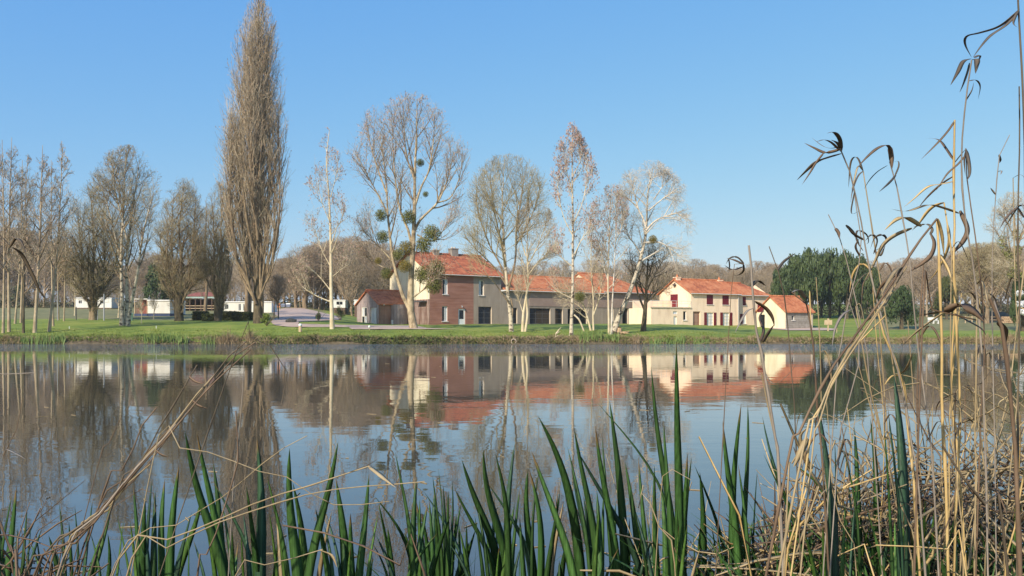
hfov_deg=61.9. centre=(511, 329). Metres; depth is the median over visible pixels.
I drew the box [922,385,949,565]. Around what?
dead reed
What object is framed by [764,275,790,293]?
distant tree
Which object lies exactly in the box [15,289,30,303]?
distant tree
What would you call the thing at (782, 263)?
dead reed
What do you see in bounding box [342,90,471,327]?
mistletoe poplar
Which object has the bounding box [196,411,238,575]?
dead reed
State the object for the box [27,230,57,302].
distant tree
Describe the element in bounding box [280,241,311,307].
old pollard
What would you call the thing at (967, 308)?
dead reed
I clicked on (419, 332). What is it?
lawn edge grass
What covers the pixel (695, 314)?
door
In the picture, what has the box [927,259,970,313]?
distant tree
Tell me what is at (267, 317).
bush
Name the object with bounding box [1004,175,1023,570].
dead reed
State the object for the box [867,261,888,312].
distant tree
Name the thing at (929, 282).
distant tree
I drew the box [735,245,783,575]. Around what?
dead reed
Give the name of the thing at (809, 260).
evergreen tree
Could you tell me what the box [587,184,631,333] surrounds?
clump tree
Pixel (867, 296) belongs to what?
evergreen tree
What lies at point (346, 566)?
iris clump
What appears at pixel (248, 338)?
dry grass clump
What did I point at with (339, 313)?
bush
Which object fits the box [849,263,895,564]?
dead reed
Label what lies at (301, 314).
gravel road
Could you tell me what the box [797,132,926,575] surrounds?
dead reed
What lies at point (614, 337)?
iris tuft
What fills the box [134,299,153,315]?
terrace shelter
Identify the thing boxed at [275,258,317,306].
distant tree
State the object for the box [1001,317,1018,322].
log pile
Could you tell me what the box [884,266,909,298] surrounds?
distant tree
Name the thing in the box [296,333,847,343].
overhanging growth
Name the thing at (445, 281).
window
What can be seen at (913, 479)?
dead reed
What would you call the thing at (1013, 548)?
iris clump
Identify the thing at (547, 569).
iris clump
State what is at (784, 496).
iris clump
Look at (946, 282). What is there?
evergreen shrub
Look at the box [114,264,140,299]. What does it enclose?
distant tree
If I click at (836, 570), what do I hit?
iris clump
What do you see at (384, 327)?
gravel path
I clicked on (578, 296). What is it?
mistletoe ball
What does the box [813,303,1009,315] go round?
undergrowth
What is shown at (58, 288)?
slender tree
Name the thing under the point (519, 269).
distant tree
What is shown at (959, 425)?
dead reed
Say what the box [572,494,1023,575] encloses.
sedge
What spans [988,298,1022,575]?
dead reed
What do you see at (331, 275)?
slim poplar
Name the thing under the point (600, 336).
iris tuft
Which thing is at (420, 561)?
dead reed
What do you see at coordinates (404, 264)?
mistletoe ball
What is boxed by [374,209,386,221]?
mistletoe ball
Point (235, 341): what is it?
dry grass clump
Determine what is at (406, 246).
mistletoe ball
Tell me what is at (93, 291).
pollard tree
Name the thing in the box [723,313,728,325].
french window
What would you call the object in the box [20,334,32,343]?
iris tuft
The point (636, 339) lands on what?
dry grass clump
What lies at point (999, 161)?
dead reed
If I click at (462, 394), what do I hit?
lake water
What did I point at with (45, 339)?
iris tuft
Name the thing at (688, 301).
shuttered house
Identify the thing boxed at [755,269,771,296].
distant tree
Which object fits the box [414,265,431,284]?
mistletoe ball
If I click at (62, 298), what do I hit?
distant tree
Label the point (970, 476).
dead reed
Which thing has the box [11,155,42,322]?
slender tree
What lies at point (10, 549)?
dead reed
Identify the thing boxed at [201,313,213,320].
clipped hedge
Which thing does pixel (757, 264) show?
distant tree
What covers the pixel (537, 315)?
window
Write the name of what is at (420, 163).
mistletoe ball
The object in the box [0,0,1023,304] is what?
sky
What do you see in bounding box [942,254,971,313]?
distant tree
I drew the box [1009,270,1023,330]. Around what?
evergreen shrub
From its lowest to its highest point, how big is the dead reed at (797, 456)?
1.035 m
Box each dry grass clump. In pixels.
[213,332,228,343]
[221,326,236,343]
[228,335,239,343]
[240,327,264,343]
[629,333,641,343]
[899,334,914,343]
[977,332,991,343]
[1007,332,1016,341]
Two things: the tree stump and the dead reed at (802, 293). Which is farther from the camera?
the tree stump
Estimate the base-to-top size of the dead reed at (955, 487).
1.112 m
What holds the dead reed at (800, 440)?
on the near bank
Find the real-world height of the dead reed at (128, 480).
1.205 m
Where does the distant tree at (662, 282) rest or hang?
on the lawn at (82, 322)
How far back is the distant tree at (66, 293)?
179.70 m
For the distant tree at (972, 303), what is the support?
on the lawn at (82, 322)
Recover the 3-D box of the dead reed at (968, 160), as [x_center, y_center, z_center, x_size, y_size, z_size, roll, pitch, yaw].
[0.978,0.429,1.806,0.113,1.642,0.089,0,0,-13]
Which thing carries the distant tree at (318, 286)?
on the lawn at (82, 322)
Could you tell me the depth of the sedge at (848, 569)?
2.27 m
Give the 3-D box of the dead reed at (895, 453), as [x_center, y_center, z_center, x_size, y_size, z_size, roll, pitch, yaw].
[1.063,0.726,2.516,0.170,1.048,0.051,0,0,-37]
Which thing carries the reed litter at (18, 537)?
on the near bank
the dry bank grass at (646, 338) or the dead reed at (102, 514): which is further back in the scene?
the dry bank grass at (646, 338)
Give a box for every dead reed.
[0,235,44,297]
[0,520,18,575]
[2,400,24,458]
[23,494,113,575]
[33,469,133,575]
[35,467,138,575]
[42,349,250,575]
[47,342,255,575]
[48,341,246,575]
[56,424,176,575]
[57,488,155,571]
[59,376,212,573]
[59,464,150,575]
[70,416,121,575]
[73,411,186,575]
[77,407,156,575]
[89,365,204,575]
[110,436,306,575]
[112,458,394,575]
[126,481,424,575]
[130,426,388,575]
[159,322,287,575]
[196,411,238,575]
[228,341,244,575]
[235,549,336,575]
[282,525,425,575]
[638,485,675,575]
[655,469,690,575]
[715,256,744,575]
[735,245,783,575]
[761,365,795,573]
[765,218,943,575]
[769,246,801,575]
[777,286,893,575]
[783,437,808,575]
[785,429,813,575]
[790,316,885,575]
[791,290,829,575]
[796,277,831,498]
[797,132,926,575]
[799,266,906,575]
[802,401,856,575]
[822,190,886,575]
[828,214,882,575]
[829,299,859,575]
[838,408,852,497]
[838,415,855,540]
[838,544,874,575]
[842,347,912,575]
[848,157,912,497]
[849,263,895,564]
[854,450,872,524]
[855,303,917,558]
[856,145,939,575]
[865,397,895,573]
[866,202,969,569]
[869,323,907,536]
[876,309,920,575]
[876,530,966,575]
[892,440,922,558]
[895,321,941,574]
[901,270,985,575]
[904,120,964,575]
[916,265,943,521]
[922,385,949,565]
[926,292,986,514]
[926,455,962,562]
[935,393,956,575]
[935,424,974,545]
[936,221,952,575]
[936,356,1001,575]
[937,148,984,575]
[938,387,976,534]
[938,414,981,497]
[940,404,980,528]
[941,445,1009,575]
[950,241,968,575]
[951,55,988,575]
[953,386,1012,575]
[954,418,988,575]
[963,0,1023,143]
[968,267,1023,573]
[970,293,997,535]
[973,281,988,575]
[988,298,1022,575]
[991,135,1009,575]
[1000,86,1023,575]
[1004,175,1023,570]
[1004,470,1023,575]
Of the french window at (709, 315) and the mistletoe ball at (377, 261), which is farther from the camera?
the french window at (709, 315)
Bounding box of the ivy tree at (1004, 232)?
[982,191,1023,299]
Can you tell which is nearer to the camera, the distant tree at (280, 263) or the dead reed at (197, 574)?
the dead reed at (197, 574)
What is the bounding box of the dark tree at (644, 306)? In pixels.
[621,239,676,331]
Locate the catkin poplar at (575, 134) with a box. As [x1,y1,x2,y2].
[547,120,608,335]
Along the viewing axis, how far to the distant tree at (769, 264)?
215.98 m
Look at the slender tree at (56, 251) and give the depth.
82.66 m
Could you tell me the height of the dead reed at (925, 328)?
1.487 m
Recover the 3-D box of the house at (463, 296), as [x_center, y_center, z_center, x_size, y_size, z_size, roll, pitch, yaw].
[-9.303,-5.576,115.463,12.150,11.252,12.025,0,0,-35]
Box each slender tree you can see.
[0,138,30,331]
[0,143,25,332]
[5,160,36,323]
[6,213,44,332]
[11,145,63,332]
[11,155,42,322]
[34,141,78,331]
[35,162,65,325]
[44,224,68,319]
[46,227,80,320]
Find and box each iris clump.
[0,486,41,575]
[31,501,123,575]
[117,467,199,575]
[185,433,252,575]
[223,440,289,575]
[269,444,337,575]
[316,477,377,575]
[374,453,449,575]
[405,470,474,575]
[450,444,529,575]
[519,453,577,575]
[538,416,617,575]
[576,405,649,575]
[600,344,699,575]
[693,467,726,575]
[700,407,756,575]
[762,417,839,575]
[805,412,861,575]
[838,419,888,575]
[880,376,909,575]
[910,505,958,575]
[965,435,1023,575]
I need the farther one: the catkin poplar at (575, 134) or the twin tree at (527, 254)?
the twin tree at (527, 254)
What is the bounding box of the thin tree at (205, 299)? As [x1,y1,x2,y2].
[193,203,219,310]
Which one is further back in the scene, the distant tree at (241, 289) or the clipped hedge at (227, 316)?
the distant tree at (241, 289)
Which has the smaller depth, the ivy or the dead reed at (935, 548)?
the dead reed at (935, 548)
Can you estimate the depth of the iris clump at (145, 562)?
2.71 m
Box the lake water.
[0,344,1023,575]
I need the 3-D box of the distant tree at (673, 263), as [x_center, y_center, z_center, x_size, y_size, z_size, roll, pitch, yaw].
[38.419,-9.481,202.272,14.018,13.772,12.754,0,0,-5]
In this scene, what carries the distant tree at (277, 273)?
on the lawn at (82, 322)
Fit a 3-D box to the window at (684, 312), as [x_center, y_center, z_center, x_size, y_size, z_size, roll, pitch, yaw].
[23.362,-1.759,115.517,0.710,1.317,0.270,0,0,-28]
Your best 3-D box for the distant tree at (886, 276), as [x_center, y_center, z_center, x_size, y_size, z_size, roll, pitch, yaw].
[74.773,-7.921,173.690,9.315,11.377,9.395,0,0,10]
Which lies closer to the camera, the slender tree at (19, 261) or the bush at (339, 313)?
the slender tree at (19, 261)
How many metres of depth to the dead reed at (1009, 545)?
1.90 m
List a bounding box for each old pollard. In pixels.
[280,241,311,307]
[288,247,321,307]
[311,248,335,309]
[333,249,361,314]
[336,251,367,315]
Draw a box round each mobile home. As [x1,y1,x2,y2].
[76,298,119,308]
[147,300,185,315]
[224,301,276,312]
[329,300,347,314]
[353,300,357,316]
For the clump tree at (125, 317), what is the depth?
89.78 m
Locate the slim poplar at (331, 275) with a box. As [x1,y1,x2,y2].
[288,127,354,328]
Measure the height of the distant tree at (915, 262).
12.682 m
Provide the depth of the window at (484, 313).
113.07 m
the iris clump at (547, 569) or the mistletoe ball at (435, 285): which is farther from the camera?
the mistletoe ball at (435, 285)
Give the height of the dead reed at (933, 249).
1.540 m
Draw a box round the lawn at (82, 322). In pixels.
[0,302,1023,343]
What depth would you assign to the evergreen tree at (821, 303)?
165.80 m
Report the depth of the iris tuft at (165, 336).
74.70 m
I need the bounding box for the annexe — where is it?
[354,289,408,324]
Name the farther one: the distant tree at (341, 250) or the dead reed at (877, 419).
the distant tree at (341, 250)
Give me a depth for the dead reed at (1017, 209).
1.75 m
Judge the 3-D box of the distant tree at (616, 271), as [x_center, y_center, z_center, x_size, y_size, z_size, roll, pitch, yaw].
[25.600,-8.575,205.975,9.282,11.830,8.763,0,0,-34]
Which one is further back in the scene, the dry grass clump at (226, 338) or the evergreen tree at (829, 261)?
the evergreen tree at (829, 261)
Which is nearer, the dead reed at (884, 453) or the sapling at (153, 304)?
the dead reed at (884, 453)
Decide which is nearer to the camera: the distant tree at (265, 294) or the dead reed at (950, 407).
the dead reed at (950, 407)
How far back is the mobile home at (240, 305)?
138.17 m
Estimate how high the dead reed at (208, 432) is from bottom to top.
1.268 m
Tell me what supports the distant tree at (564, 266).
on the lawn at (82, 322)
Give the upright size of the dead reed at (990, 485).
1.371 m
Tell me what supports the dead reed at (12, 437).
on the near bank
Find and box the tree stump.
[612,326,628,334]
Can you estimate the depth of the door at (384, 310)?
110.18 m
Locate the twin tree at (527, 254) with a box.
[508,201,562,331]
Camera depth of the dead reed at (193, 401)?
2.00 m
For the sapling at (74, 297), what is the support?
on the lawn at (82, 322)
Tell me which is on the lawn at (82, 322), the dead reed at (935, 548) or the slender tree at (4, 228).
the slender tree at (4, 228)
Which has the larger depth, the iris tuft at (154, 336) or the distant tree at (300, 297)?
the distant tree at (300, 297)
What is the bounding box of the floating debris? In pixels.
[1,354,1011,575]
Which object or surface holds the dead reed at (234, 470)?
on the near bank
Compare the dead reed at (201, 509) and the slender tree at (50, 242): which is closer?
the dead reed at (201, 509)
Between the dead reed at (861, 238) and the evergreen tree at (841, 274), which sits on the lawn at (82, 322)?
the evergreen tree at (841, 274)
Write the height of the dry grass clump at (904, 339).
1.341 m
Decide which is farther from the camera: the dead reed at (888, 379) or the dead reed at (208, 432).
the dead reed at (888, 379)
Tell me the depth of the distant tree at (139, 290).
174.44 m
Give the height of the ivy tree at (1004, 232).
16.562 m
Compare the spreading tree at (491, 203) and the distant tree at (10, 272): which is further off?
the distant tree at (10, 272)
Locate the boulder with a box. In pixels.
[285,318,296,321]
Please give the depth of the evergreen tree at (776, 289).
149.32 m
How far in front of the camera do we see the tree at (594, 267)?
85.65 m
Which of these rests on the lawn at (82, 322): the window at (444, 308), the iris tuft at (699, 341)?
the iris tuft at (699, 341)
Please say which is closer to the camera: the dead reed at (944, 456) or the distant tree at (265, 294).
the dead reed at (944, 456)
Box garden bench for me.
[928,317,938,323]
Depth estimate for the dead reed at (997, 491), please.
2.09 m
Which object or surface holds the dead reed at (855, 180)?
on the reed mound
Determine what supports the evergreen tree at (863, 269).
on the lawn at (82, 322)
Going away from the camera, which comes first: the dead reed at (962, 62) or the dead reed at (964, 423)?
the dead reed at (962, 62)
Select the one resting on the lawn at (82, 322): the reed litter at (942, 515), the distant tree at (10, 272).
the distant tree at (10, 272)
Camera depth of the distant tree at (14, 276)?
192.93 m
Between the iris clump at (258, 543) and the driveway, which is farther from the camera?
the driveway
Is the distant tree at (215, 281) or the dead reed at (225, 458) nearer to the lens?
the dead reed at (225, 458)
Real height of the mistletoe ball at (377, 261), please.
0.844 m
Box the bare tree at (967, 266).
[949,242,1020,322]
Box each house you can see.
[388,247,502,324]
[629,275,769,325]
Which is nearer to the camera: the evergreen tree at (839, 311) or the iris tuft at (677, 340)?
the iris tuft at (677, 340)
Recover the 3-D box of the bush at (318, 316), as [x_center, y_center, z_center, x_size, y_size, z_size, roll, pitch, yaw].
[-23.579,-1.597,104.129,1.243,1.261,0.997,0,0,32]
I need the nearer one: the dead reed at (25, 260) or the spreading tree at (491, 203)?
the dead reed at (25, 260)
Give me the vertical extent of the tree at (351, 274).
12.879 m
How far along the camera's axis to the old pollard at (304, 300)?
177.61 m
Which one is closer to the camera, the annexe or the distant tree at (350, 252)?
the annexe
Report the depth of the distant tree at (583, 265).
205.12 m
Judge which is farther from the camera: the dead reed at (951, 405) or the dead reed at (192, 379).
the dead reed at (192, 379)
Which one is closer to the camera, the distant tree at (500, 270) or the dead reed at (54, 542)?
the dead reed at (54, 542)
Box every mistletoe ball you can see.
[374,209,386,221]
[375,257,381,264]
[376,230,388,243]
[381,267,392,279]
[392,249,404,260]
[397,240,412,255]
[398,259,411,272]
[400,209,415,224]
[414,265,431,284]
[415,237,431,253]
[416,158,424,166]
[423,224,440,242]
[426,277,442,293]
[427,260,445,276]
[574,291,585,302]
[649,235,657,243]
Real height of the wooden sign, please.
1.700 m
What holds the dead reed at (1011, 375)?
on the reed mound
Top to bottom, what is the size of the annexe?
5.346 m
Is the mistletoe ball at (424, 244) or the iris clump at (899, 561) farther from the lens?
the mistletoe ball at (424, 244)
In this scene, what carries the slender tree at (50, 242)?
on the lawn at (82, 322)
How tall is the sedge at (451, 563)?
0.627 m
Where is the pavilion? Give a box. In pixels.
[185,292,228,310]
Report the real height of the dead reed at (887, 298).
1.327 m
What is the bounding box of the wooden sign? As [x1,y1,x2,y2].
[824,318,831,330]
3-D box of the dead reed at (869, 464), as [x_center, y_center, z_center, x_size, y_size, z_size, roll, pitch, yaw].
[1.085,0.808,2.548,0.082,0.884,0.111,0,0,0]
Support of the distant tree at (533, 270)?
on the lawn at (82, 322)
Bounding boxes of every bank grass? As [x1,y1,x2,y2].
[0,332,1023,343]
[0,333,1023,343]
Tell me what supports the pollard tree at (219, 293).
on the lawn at (82, 322)
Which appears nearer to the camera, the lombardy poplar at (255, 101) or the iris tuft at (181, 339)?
the iris tuft at (181, 339)
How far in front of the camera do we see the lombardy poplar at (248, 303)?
122.27 m
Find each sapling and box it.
[68,278,78,315]
[114,286,119,317]
[135,297,146,322]
[148,297,158,318]
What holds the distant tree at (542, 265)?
on the lawn at (82, 322)
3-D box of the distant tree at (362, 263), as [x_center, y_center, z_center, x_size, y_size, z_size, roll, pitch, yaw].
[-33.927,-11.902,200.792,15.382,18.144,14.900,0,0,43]
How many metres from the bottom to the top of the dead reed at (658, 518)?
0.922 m
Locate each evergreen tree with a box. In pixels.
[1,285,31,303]
[142,263,168,299]
[159,275,178,299]
[769,267,790,294]
[783,253,808,303]
[795,247,827,308]
[810,253,833,316]
[813,247,845,317]
[831,249,862,318]
[831,261,849,316]
[843,277,863,316]
[848,253,874,317]
[862,266,881,317]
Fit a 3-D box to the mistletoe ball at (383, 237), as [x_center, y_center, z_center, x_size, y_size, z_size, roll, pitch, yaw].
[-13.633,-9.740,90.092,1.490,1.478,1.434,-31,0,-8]
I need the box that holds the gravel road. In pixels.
[271,308,371,326]
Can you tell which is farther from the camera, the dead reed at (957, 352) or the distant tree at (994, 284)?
the distant tree at (994, 284)
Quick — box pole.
[103,293,104,320]
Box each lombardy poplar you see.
[213,0,292,323]
[226,169,253,311]
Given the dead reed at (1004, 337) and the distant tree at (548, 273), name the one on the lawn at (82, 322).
the distant tree at (548, 273)
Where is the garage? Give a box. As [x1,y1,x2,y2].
[756,295,815,328]
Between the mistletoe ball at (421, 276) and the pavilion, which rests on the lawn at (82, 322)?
the pavilion
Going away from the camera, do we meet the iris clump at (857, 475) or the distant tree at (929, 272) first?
the iris clump at (857, 475)
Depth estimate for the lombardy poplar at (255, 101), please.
93.47 m
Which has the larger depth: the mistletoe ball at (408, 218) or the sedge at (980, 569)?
the mistletoe ball at (408, 218)
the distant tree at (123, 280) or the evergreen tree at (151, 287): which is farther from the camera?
the distant tree at (123, 280)
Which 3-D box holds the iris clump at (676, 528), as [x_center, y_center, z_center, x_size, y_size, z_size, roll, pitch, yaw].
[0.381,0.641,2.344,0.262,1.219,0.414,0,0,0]
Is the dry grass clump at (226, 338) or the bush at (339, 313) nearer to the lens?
the dry grass clump at (226, 338)
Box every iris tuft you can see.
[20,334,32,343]
[34,331,51,343]
[51,331,66,343]
[143,331,161,343]
[160,329,174,343]
[175,333,188,343]
[200,334,215,343]
[578,330,591,343]
[590,330,603,342]
[604,331,619,341]
[649,336,664,343]
[665,334,684,343]
[693,337,709,343]
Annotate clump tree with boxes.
[86,144,165,325]
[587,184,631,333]
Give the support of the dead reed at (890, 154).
on the near bank
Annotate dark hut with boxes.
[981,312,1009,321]
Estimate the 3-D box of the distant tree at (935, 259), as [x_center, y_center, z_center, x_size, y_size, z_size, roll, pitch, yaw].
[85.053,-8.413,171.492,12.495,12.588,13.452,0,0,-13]
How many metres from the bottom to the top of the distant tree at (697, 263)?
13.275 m
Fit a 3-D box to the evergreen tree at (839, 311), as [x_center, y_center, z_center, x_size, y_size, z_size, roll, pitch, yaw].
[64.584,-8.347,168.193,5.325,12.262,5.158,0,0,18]
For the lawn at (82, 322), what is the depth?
93.56 m
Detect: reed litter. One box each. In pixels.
[0,480,108,575]
[580,454,825,575]
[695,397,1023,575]
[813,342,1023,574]
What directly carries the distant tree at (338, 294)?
on the lawn at (82, 322)
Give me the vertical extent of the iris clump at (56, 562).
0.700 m
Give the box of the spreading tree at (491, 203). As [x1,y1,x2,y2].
[455,152,554,331]
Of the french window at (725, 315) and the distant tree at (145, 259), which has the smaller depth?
the french window at (725, 315)
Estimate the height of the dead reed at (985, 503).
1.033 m
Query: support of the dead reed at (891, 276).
on the near bank
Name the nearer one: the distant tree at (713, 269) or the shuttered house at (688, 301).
the shuttered house at (688, 301)
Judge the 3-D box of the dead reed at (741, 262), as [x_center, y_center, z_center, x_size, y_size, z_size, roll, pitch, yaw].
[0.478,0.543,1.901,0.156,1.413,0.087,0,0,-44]
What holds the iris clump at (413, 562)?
on the near bank
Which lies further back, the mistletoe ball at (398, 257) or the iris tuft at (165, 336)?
the mistletoe ball at (398, 257)
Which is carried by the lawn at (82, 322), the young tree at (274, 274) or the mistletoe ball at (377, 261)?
the young tree at (274, 274)
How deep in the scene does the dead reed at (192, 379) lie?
2.00 m
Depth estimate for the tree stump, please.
80.01 m
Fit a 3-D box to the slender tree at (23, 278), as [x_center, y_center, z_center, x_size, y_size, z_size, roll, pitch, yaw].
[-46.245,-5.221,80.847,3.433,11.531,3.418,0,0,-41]
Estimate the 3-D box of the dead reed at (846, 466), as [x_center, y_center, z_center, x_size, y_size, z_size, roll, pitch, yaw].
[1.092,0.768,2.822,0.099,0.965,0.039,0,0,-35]
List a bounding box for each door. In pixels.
[362,307,366,322]
[374,308,376,323]
[380,305,389,323]
[458,309,464,324]
[622,309,626,323]
[693,311,698,324]
[761,315,764,326]
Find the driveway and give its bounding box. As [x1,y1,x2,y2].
[772,328,833,329]
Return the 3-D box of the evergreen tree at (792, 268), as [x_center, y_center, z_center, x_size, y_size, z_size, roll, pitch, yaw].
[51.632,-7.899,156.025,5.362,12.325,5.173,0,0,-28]
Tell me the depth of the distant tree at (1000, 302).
172.96 m
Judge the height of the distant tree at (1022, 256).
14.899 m
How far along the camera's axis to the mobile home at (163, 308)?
120.21 m
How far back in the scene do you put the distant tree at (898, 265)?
185.92 m
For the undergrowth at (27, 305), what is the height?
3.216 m
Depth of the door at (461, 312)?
110.83 m
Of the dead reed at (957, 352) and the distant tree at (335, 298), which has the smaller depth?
the dead reed at (957, 352)
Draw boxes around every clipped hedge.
[191,311,208,320]
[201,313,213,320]
[222,311,239,320]
[231,311,252,320]
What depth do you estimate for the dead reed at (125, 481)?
1.95 m
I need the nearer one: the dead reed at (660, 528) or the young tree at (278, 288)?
the dead reed at (660, 528)
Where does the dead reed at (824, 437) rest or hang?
on the near bank
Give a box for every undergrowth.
[0,297,292,307]
[280,297,353,312]
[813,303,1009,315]
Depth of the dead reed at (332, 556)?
2.00 m
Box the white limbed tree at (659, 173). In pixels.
[609,160,697,331]
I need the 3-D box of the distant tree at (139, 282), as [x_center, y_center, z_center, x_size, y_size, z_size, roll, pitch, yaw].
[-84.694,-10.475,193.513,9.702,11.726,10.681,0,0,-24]
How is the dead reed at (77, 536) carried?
on the near bank
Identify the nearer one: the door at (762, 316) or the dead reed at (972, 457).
the dead reed at (972, 457)
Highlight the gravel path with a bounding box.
[349,325,443,328]
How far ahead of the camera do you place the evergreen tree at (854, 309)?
165.77 m
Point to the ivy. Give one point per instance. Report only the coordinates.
(1005, 254)
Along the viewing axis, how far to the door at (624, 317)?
127.41 m
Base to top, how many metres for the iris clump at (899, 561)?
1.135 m
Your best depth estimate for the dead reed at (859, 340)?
1.50 m
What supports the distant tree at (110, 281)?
on the lawn at (82, 322)
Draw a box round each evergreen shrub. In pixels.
[883,285,918,328]
[932,276,958,319]
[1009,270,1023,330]
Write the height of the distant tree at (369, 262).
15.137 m
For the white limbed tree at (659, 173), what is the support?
on the lawn at (82, 322)
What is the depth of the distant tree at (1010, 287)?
186.67 m
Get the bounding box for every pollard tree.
[53,180,132,319]
[146,176,211,320]
[199,181,238,320]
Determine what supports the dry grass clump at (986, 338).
on the lawn at (82, 322)
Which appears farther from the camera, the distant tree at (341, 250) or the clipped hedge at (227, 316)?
the distant tree at (341, 250)
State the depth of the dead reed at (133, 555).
1.60 m
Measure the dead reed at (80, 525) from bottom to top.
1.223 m
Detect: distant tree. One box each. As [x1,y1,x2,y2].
[0,231,33,291]
[0,233,35,305]
[0,234,49,303]
[0,279,19,307]
[12,241,76,306]
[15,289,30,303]
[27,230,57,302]
[29,291,42,304]
[40,259,79,297]
[41,262,89,302]
[45,291,59,305]
[56,291,69,305]
[60,284,77,307]
[62,267,90,297]
[89,262,118,297]
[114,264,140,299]
[119,258,150,300]
[128,252,169,296]
[130,287,144,304]
[191,283,212,298]
[200,259,239,290]
[219,262,242,299]
[226,267,252,300]
[226,289,240,300]
[237,283,253,298]
[264,282,271,300]
[266,261,290,301]
[270,254,322,307]
[270,258,292,303]
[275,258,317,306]
[288,244,339,308]
[290,241,337,309]
[299,245,337,307]
[310,235,380,309]
[315,243,369,299]
[319,246,361,299]
[321,239,363,307]
[326,243,365,299]
[338,247,386,299]
[348,247,399,299]
[350,240,386,297]
[358,243,400,288]
[360,250,400,289]
[497,265,510,273]
[508,265,537,275]
[514,262,537,275]
[529,260,559,275]
[539,267,560,276]
[542,260,580,276]
[577,260,609,273]
[609,270,628,281]
[612,260,640,282]
[623,262,655,290]
[639,260,678,299]
[640,263,664,298]
[649,270,681,299]
[656,262,690,296]
[678,258,716,278]
[684,267,718,278]
[701,263,733,281]
[717,267,740,281]
[724,267,766,290]
[736,270,768,292]
[743,260,767,285]
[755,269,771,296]
[756,261,778,291]
[762,264,782,286]
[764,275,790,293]
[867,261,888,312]
[875,263,900,315]
[878,262,901,302]
[880,261,929,294]
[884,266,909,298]
[891,257,918,303]
[894,261,952,316]
[896,257,936,315]
[901,256,960,315]
[908,254,958,314]
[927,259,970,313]
[932,250,978,312]
[936,248,991,306]
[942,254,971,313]
[961,245,1022,308]
[970,250,1023,311]
[989,246,1023,296]
[1002,246,1023,304]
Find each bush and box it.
[260,313,273,325]
[314,311,324,320]
[334,304,344,319]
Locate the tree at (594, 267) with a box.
[551,215,611,330]
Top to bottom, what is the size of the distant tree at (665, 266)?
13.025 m
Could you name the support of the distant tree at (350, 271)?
on the lawn at (82, 322)
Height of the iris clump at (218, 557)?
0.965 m
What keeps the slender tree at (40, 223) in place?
on the lawn at (82, 322)
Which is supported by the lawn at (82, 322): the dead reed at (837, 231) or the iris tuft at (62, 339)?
the iris tuft at (62, 339)
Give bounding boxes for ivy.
[998,230,1023,302]
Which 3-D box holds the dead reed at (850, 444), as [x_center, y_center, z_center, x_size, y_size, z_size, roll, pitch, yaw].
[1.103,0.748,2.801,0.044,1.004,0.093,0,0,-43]
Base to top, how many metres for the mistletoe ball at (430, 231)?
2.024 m
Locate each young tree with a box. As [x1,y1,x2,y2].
[264,270,284,316]
[268,274,287,318]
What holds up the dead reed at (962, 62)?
on the near bank
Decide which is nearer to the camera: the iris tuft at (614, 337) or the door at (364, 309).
the iris tuft at (614, 337)
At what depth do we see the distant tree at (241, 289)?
181.19 m
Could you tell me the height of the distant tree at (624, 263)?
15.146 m
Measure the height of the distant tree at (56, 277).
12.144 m
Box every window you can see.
[371,308,373,323]
[442,279,448,294]
[442,306,448,321]
[478,281,482,295]
[478,307,490,323]
[513,308,515,322]
[530,308,548,323]
[555,309,561,323]
[568,309,585,323]
[683,311,686,320]
[707,313,712,325]
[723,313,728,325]
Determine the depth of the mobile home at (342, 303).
165.14 m
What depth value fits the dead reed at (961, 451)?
2.99 m
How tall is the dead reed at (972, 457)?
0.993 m
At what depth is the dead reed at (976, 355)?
2.02 m
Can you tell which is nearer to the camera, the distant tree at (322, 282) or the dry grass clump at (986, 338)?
the dry grass clump at (986, 338)
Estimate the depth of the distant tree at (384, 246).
178.66 m
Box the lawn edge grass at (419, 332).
[0,328,1022,337]
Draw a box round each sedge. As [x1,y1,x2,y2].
[68,556,414,575]
[331,528,560,575]
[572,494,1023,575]
[609,501,1023,575]
[705,512,1023,575]
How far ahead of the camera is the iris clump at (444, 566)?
3.02 m
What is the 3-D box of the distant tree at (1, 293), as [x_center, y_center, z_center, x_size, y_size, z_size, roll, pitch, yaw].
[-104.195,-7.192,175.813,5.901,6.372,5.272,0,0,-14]
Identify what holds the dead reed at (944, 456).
on the reed mound
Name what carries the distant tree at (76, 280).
on the lawn at (82, 322)
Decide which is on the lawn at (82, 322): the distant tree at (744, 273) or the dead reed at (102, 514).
the distant tree at (744, 273)
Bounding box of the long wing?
[501,272,654,323]

